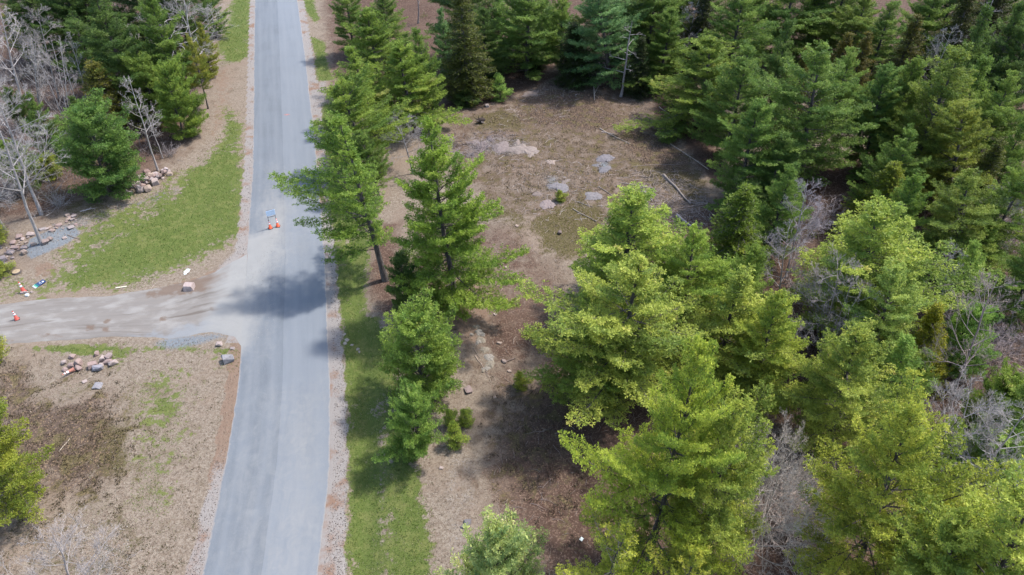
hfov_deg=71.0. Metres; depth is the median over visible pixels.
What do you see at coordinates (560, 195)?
pine tree
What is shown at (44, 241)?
rock
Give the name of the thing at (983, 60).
pine tree
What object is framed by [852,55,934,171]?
pine tree
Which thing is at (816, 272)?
bare tree
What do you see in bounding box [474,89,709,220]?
fallen twigs
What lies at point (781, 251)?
bare tree
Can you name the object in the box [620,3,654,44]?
spruce tree
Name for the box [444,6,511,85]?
pine tree
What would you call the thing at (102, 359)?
rock
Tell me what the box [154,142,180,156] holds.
leafless bush
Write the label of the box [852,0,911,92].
pine tree
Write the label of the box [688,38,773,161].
pine tree
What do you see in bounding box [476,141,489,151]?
rock ledge
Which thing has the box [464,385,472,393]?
rock
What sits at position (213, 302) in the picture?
driveway
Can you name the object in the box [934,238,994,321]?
pine tree
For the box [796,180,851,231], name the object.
leafless bush
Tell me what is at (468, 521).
rock
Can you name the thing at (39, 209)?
bare tree
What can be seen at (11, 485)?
pine tree
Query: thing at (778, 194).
pine tree
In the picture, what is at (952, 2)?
pine tree
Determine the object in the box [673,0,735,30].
pine tree
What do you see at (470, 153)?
leafless bush
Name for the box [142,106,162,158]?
bare tree
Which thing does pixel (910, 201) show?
pine tree
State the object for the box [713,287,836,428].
pine tree
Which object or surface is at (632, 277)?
pine tree
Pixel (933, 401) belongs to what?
bare tree
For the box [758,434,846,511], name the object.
leafless bush
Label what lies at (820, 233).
growth
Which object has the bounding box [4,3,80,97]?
bare tree
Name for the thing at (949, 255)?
bare tree
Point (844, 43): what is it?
spruce tree
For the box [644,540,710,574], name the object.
pine tree
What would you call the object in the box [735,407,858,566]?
undergrowth
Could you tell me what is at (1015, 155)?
pine tree
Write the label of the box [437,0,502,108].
spruce tree
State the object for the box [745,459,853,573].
leafless bush
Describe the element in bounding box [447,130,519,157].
fallen twigs
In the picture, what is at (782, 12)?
pine tree
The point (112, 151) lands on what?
pine tree
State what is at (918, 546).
pine tree
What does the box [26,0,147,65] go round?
pine tree
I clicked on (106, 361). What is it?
rock
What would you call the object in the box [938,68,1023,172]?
pine tree
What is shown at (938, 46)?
bare tree
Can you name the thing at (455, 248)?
pine tree
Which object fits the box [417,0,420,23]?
bare tree
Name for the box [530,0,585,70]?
pine tree
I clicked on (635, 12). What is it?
pine tree
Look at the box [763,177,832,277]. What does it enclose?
bare tree
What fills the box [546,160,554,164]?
rock ledge
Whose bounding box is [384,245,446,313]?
pine tree
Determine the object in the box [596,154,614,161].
rock ledge
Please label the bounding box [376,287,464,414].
pine tree
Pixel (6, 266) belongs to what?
pine tree
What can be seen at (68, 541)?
bare tree
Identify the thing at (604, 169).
rock ledge
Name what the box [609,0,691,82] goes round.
pine tree
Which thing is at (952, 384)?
bare tree
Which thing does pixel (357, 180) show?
pine tree
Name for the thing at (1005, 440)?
bare tree
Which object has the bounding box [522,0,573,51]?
pine tree
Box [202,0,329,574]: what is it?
road
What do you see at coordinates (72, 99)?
pine tree
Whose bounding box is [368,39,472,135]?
pine tree
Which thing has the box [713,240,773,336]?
pine tree
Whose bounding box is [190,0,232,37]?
bare tree
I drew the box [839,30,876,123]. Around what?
spruce tree
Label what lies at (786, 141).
pine tree
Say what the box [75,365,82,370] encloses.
rock
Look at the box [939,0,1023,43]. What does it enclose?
pine tree
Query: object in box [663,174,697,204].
log
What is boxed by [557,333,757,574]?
pine tree
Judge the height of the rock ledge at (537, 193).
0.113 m
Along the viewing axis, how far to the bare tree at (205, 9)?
81.74 m
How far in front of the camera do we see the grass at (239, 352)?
53.79 m
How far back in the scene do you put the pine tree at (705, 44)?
71.22 m
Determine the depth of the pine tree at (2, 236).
58.70 m
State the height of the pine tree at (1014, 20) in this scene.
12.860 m
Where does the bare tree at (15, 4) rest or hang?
on the ground at (378, 296)
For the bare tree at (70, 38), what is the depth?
71.14 m
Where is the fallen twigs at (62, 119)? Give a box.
[1,2,216,221]
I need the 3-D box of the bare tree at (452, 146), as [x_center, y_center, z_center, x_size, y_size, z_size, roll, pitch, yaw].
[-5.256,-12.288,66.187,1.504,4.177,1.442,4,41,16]
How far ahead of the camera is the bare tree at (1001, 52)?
70.04 m
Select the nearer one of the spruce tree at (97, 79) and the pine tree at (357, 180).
the pine tree at (357, 180)
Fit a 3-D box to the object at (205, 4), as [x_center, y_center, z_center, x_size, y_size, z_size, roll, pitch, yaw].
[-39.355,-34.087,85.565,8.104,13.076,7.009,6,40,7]
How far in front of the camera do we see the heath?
44.91 m
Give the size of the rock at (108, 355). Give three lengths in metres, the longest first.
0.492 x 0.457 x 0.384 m
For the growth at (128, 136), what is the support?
on the ground at (378, 296)
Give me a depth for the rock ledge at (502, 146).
70.67 m
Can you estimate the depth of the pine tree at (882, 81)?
62.60 m
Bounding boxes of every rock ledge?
[465,140,479,144]
[475,329,484,336]
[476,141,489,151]
[476,336,485,342]
[479,347,489,352]
[484,354,493,360]
[484,360,494,367]
[492,140,508,153]
[506,143,538,153]
[522,90,538,96]
[532,191,543,195]
[539,199,555,208]
[545,182,568,192]
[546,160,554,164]
[585,192,601,199]
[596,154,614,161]
[599,165,610,172]
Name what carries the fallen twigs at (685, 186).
on the ground at (378, 296)
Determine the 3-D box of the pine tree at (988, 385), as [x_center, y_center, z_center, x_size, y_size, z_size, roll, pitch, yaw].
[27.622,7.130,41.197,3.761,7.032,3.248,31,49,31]
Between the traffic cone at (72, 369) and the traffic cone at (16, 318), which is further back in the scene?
the traffic cone at (16, 318)
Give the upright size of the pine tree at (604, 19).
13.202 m
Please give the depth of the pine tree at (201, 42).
82.22 m
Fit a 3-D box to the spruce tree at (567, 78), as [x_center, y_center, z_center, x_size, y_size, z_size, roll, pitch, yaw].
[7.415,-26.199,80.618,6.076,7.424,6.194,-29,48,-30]
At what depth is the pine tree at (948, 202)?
51.47 m
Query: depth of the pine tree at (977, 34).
68.31 m
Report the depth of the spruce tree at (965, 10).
74.70 m
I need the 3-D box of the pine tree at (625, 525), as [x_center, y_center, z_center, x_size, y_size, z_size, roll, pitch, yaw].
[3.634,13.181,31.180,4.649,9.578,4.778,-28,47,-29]
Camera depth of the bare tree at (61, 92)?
69.31 m
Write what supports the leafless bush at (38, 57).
on the ground at (378, 296)
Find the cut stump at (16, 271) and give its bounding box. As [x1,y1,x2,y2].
[11,269,21,274]
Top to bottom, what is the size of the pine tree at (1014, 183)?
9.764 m
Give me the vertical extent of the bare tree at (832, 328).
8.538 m
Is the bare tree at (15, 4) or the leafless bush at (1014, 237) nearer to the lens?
the leafless bush at (1014, 237)
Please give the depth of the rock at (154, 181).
65.55 m
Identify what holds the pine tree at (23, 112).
on the ground at (378, 296)
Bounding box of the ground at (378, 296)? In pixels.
[0,0,1023,574]
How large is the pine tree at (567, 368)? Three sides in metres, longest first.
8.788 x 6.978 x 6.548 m
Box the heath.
[0,87,715,574]
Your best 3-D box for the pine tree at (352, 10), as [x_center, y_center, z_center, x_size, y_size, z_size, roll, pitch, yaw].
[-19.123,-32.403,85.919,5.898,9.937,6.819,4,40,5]
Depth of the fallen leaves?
51.85 m
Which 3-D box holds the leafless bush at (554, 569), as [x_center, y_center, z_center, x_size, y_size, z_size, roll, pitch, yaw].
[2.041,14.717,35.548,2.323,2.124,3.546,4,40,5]
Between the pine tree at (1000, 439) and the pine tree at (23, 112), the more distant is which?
the pine tree at (23, 112)
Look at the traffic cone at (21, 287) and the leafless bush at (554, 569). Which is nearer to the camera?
the leafless bush at (554, 569)
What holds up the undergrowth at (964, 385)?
on the ground at (378, 296)
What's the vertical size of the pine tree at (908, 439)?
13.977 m
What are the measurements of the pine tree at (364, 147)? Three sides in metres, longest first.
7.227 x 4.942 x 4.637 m
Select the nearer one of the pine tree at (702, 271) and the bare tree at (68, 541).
the bare tree at (68, 541)
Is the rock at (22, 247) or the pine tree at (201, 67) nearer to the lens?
the rock at (22, 247)
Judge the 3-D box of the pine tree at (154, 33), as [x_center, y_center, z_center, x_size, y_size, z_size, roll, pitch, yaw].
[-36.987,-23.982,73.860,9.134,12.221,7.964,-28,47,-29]
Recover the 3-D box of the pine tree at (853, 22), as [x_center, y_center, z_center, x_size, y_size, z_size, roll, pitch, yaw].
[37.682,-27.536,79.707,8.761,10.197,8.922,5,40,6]
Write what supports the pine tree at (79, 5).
on the ground at (378, 296)
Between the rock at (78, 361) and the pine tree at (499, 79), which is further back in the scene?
the pine tree at (499, 79)
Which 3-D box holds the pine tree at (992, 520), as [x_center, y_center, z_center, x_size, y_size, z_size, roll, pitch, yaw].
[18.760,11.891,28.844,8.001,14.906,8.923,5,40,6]
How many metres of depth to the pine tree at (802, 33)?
82.27 m
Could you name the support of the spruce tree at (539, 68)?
on the ground at (378, 296)
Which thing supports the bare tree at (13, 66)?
on the ground at (378, 296)
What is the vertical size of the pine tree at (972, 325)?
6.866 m
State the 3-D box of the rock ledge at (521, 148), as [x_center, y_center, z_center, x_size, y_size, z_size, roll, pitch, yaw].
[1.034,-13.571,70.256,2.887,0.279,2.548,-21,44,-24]
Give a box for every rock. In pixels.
[0,255,7,261]
[6,250,14,254]
[11,245,19,249]
[15,234,22,239]
[20,245,27,249]
[41,239,48,244]
[67,362,74,367]
[68,354,75,358]
[74,358,82,365]
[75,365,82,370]
[87,360,97,369]
[92,364,103,370]
[92,382,102,388]
[99,355,105,362]
[103,359,112,364]
[104,352,111,358]
[108,359,118,365]
[136,186,143,192]
[143,184,151,191]
[151,178,159,185]
[216,341,222,345]
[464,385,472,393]
[464,519,470,525]
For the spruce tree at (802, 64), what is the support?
on the ground at (378, 296)
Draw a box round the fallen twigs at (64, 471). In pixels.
[1,360,131,574]
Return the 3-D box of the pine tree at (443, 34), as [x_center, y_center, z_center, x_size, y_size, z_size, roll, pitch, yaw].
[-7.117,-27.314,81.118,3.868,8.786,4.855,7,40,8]
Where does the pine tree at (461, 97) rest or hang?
on the ground at (378, 296)
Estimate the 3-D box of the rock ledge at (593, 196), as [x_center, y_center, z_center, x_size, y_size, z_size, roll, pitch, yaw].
[7.161,-8.290,64.107,1.833,0.168,1.634,-9,41,-11]
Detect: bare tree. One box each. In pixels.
[0,0,64,42]
[0,7,31,102]
[0,72,67,215]
[0,75,70,244]
[0,141,37,228]
[0,505,139,574]
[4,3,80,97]
[14,37,47,115]
[20,11,72,60]
[30,35,78,120]
[58,47,76,95]
[66,31,87,97]
[117,75,162,170]
[135,0,238,72]
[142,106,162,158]
[149,8,202,62]
[379,110,426,172]
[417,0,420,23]
[446,134,461,162]
[603,24,644,96]
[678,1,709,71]
[700,447,836,574]
[710,407,820,571]
[754,217,810,291]
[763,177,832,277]
[786,241,871,364]
[799,270,883,364]
[911,363,1023,499]
[919,268,1023,411]
[922,24,961,86]
[922,237,980,298]
[923,379,946,429]
[935,391,1023,502]
[978,36,1017,100]
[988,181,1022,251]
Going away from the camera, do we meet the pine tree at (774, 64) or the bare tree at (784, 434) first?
the bare tree at (784, 434)
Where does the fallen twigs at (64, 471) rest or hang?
on the ground at (378, 296)
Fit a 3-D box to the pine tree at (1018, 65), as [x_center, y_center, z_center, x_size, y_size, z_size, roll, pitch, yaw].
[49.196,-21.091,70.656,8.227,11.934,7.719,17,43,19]
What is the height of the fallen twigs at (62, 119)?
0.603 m
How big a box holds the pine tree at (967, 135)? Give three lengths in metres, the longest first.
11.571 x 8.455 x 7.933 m
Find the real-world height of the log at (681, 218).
0.273 m
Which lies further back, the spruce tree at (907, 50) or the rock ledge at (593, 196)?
the spruce tree at (907, 50)
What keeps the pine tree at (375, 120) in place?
on the ground at (378, 296)
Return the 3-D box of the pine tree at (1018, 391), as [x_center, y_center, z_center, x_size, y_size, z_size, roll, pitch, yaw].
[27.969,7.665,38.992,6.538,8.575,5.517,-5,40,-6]
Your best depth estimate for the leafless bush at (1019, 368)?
48.20 m
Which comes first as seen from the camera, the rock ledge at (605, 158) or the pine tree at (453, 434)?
the pine tree at (453, 434)
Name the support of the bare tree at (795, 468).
on the ground at (378, 296)
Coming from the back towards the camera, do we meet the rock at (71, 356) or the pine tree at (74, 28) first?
the pine tree at (74, 28)
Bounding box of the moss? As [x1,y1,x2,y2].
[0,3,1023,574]
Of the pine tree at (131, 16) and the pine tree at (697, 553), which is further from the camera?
the pine tree at (131, 16)
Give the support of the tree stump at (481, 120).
on the ground at (378, 296)
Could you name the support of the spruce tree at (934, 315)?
on the ground at (378, 296)
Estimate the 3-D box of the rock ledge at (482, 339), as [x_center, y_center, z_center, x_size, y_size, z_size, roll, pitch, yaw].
[-2.164,3.645,50.065,0.943,0.119,0.779,24,45,26]
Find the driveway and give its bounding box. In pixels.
[0,254,246,344]
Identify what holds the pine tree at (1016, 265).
on the ground at (378, 296)
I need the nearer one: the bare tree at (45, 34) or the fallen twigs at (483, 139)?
the fallen twigs at (483, 139)
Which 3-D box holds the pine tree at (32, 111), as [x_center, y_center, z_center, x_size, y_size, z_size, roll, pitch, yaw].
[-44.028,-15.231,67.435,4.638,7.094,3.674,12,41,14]
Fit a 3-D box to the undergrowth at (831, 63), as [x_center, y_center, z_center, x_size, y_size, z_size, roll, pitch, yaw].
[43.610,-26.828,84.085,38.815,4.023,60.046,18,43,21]
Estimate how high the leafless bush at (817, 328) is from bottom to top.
3.316 m
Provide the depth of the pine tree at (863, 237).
45.06 m
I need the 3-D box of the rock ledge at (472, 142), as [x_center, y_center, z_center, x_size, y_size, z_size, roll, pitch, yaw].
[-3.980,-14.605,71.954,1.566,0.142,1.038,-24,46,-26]
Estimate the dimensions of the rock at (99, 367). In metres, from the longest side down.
0.661 x 0.410 x 0.374 m
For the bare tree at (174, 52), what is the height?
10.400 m
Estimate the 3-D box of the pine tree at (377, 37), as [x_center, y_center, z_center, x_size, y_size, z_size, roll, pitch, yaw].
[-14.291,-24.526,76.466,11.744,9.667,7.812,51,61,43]
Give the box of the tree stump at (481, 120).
[476,115,484,122]
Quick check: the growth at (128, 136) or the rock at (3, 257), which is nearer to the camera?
the rock at (3, 257)
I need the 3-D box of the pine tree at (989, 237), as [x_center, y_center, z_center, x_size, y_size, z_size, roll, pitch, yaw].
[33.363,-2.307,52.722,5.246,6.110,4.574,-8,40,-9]
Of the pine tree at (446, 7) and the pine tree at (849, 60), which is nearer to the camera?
the pine tree at (849, 60)
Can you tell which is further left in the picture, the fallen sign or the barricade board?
the fallen sign
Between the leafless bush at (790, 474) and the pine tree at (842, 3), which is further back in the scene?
the pine tree at (842, 3)
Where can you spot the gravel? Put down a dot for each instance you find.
(335, 405)
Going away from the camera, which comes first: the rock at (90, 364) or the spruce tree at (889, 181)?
the rock at (90, 364)
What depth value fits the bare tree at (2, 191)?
59.14 m
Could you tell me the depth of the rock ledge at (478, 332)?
50.52 m
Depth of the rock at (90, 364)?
48.10 m
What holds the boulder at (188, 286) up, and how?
on the ground at (378, 296)
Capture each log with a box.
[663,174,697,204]
[675,214,690,225]
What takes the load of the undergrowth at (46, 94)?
on the ground at (378, 296)
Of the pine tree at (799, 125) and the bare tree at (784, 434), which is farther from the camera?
the pine tree at (799, 125)
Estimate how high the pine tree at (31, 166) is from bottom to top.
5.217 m
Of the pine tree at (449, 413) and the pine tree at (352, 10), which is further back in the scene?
the pine tree at (352, 10)
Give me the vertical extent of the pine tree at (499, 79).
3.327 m
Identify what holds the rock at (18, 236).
on the ground at (378, 296)
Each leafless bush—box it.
[0,170,40,202]
[16,45,67,66]
[26,174,77,217]
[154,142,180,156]
[461,147,484,157]
[465,137,496,149]
[538,546,574,574]
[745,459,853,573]
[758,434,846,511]
[770,457,858,538]
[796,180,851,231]
[796,296,840,342]
[954,305,1023,375]
[1001,213,1023,251]
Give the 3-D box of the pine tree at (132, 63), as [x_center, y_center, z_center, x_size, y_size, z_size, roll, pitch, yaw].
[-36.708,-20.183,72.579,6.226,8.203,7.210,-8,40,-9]
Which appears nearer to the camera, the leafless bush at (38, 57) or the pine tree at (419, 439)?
the pine tree at (419, 439)
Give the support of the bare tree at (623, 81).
on the ground at (378, 296)
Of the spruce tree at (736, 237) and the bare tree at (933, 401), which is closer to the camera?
the bare tree at (933, 401)
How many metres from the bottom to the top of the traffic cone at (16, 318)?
0.820 m
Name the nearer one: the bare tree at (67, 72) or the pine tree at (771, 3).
the bare tree at (67, 72)
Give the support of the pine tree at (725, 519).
on the ground at (378, 296)
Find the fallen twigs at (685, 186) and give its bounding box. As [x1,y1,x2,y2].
[631,169,715,227]
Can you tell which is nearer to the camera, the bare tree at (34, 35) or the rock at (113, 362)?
the rock at (113, 362)
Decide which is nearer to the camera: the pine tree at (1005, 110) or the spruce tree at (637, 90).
the pine tree at (1005, 110)
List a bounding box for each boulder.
[183,282,194,291]
[221,354,233,364]
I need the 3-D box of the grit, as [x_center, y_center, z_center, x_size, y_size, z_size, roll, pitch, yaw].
[-18.731,-0.819,55.499,3.970,0.098,14.223,0,40,0]
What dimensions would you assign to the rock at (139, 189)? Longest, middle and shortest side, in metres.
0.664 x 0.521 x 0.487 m
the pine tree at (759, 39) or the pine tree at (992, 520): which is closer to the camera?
the pine tree at (992, 520)
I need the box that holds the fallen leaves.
[0,0,1019,574]
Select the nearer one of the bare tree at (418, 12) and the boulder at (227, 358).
the boulder at (227, 358)
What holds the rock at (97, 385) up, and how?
on the ground at (378, 296)
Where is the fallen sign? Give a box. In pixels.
[32,279,45,287]
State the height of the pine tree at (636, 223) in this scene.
11.235 m
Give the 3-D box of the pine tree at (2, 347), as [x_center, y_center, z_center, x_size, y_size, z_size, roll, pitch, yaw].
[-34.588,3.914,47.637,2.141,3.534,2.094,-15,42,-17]
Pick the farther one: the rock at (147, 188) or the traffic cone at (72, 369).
the rock at (147, 188)
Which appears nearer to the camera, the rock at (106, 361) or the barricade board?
the rock at (106, 361)
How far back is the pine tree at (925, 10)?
79.42 m
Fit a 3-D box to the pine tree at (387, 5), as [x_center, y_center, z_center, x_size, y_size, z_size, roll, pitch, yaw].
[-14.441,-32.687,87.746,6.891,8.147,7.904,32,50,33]
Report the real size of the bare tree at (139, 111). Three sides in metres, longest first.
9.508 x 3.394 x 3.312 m
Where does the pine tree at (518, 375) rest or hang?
on the ground at (378, 296)
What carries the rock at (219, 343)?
on the ground at (378, 296)
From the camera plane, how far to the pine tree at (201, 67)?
75.12 m
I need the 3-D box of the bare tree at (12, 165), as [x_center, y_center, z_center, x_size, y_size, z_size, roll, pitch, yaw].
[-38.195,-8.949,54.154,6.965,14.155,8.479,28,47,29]
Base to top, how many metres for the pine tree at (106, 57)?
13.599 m
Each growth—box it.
[0,6,160,167]
[747,17,1010,329]
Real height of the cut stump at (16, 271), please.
0.176 m
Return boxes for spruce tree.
[74,58,153,138]
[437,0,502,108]
[510,39,548,72]
[550,21,600,90]
[616,36,651,101]
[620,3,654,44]
[677,0,724,75]
[705,179,775,291]
[767,46,810,161]
[804,31,855,122]
[827,160,915,235]
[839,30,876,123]
[868,13,925,113]
[905,301,953,400]
[914,0,984,93]
[929,137,1008,229]
[941,0,1013,89]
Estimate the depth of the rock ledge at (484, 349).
49.30 m
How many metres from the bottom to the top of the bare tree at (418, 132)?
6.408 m
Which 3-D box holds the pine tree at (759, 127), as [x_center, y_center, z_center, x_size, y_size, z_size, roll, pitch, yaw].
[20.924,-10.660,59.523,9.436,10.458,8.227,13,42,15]
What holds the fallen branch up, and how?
on the ground at (378, 296)
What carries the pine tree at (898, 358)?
on the ground at (378, 296)
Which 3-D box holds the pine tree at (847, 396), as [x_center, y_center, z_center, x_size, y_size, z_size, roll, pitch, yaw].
[19.027,5.048,40.729,8.033,9.969,9.214,12,43,21]
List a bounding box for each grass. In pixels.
[1,0,435,574]
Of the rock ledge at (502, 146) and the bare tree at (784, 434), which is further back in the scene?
the rock ledge at (502, 146)
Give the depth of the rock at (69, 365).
48.25 m
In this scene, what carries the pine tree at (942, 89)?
on the ground at (378, 296)
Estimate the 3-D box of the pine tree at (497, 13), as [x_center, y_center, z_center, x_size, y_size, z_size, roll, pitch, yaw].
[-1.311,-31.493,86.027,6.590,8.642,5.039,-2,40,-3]
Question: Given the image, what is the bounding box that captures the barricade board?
[265,209,275,220]
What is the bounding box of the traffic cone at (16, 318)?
[12,311,19,320]
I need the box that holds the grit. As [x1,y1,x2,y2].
[245,235,297,337]
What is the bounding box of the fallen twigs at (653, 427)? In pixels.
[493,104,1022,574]
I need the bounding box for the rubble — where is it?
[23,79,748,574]
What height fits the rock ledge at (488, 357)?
0.119 m
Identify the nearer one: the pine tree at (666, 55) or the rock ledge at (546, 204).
the rock ledge at (546, 204)
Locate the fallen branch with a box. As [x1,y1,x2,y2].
[632,162,680,167]
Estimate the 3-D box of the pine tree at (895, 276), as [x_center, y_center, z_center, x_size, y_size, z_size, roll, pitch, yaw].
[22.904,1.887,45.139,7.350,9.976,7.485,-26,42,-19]
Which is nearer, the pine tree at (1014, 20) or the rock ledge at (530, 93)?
the pine tree at (1014, 20)
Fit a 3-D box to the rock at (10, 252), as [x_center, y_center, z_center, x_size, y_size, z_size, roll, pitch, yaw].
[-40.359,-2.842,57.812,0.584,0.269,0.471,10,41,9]
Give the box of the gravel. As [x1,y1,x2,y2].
[27,5,605,574]
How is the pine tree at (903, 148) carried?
on the ground at (378, 296)
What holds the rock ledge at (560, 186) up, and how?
on the ground at (378, 296)
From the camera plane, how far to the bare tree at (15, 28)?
84.01 m
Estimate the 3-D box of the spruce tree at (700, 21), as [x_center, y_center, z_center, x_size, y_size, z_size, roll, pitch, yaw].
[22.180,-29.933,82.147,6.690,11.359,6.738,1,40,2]
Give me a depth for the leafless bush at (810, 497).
39.20 m
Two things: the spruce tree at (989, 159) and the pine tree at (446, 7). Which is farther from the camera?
the pine tree at (446, 7)
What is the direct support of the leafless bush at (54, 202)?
on the ground at (378, 296)
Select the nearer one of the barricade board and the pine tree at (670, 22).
the barricade board
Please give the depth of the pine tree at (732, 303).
42.46 m
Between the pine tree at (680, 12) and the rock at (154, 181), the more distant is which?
the pine tree at (680, 12)
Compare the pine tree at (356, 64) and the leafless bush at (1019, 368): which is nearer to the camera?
the leafless bush at (1019, 368)
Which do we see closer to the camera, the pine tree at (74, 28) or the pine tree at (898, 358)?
the pine tree at (898, 358)
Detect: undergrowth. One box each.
[0,0,198,207]
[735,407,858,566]
[748,171,1023,498]
[773,1,1022,204]
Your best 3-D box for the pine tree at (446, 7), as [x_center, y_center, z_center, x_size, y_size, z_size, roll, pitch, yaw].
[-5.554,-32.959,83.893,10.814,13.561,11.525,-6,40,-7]
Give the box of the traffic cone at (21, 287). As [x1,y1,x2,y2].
[18,282,27,290]
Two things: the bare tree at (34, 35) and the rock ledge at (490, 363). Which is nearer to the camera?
the rock ledge at (490, 363)
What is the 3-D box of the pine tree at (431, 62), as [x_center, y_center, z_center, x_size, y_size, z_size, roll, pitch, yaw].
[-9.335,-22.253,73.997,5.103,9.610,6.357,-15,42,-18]
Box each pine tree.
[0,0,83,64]
[0,86,43,129]
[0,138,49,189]
[0,221,8,244]
[0,260,15,278]
[0,335,9,363]
[0,396,54,526]
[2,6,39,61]
[14,0,123,66]
[19,91,68,154]
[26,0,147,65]
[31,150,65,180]
[49,87,145,203]
[50,10,120,90]
[67,95,97,146]
[73,0,171,109]
[101,0,200,54]
[107,51,172,127]
[116,0,208,105]
[152,52,209,139]
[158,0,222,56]
[180,33,218,108]
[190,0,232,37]
[193,21,219,78]
[267,110,393,281]
[309,63,413,173]
[317,44,393,136]
[328,0,375,55]
[340,6,411,95]
[340,129,393,198]
[365,0,430,55]
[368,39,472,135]
[371,377,448,464]
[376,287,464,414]
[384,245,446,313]
[388,115,530,322]
[400,26,447,116]
[424,0,506,46]
[431,6,460,76]
[432,503,549,574]
[442,408,459,426]
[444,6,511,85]
[444,420,469,450]
[451,85,480,108]
[456,407,474,428]
[481,0,564,80]
[490,0,524,57]
[490,72,513,102]
[512,370,533,391]
[514,249,723,428]
[520,289,643,417]
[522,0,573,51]
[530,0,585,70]
[554,0,650,89]
[554,497,640,574]
[555,189,568,202]
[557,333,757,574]
[562,181,744,326]
[574,0,671,65]
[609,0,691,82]
[612,33,756,143]
[622,7,696,93]
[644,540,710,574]
[645,220,742,351]
[645,375,780,574]
[646,19,680,69]
[659,1,703,60]
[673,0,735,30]
[679,263,806,411]
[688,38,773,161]
[701,0,794,85]
[703,96,810,219]
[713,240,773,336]
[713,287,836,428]
[719,0,796,56]
[733,17,811,125]
[739,39,878,192]
[741,0,849,60]
[747,162,814,265]
[754,130,806,230]
[761,0,850,65]
[768,317,907,478]
[783,367,1023,574]
[787,195,1005,348]
[792,0,878,46]
[794,46,876,151]
[811,0,885,70]
[812,249,935,382]
[829,61,925,180]
[843,123,931,214]
[848,461,1023,574]
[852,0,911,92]
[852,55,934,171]
[852,330,938,413]
[858,41,983,190]
[858,172,934,269]
[859,0,960,73]
[869,501,1013,574]
[888,350,942,402]
[889,99,1005,212]
[903,0,992,55]
[913,53,1006,179]
[915,168,1023,277]
[917,223,1006,290]
[924,415,1023,501]
[926,1,1009,106]
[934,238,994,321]
[937,299,1004,380]
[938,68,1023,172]
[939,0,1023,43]
[947,357,1023,455]
[955,0,1023,117]
[957,166,1023,258]
[960,367,1023,478]
[976,243,1023,337]
[980,18,1023,120]
[990,116,1023,215]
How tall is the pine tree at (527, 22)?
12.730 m
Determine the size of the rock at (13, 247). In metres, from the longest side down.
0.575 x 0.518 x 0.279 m
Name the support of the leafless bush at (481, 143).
on the ground at (378, 296)
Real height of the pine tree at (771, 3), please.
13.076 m
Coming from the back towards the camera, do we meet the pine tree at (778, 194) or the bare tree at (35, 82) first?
the bare tree at (35, 82)
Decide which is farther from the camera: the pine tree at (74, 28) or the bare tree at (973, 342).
the pine tree at (74, 28)
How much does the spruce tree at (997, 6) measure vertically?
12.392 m
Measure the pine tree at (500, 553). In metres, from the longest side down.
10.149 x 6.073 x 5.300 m
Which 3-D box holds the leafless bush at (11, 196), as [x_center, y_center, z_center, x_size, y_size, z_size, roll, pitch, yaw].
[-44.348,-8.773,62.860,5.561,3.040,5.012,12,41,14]
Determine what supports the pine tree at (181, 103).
on the ground at (378, 296)
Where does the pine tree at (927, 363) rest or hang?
on the ground at (378, 296)
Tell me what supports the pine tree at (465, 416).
on the ground at (378, 296)
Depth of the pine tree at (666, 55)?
82.62 m

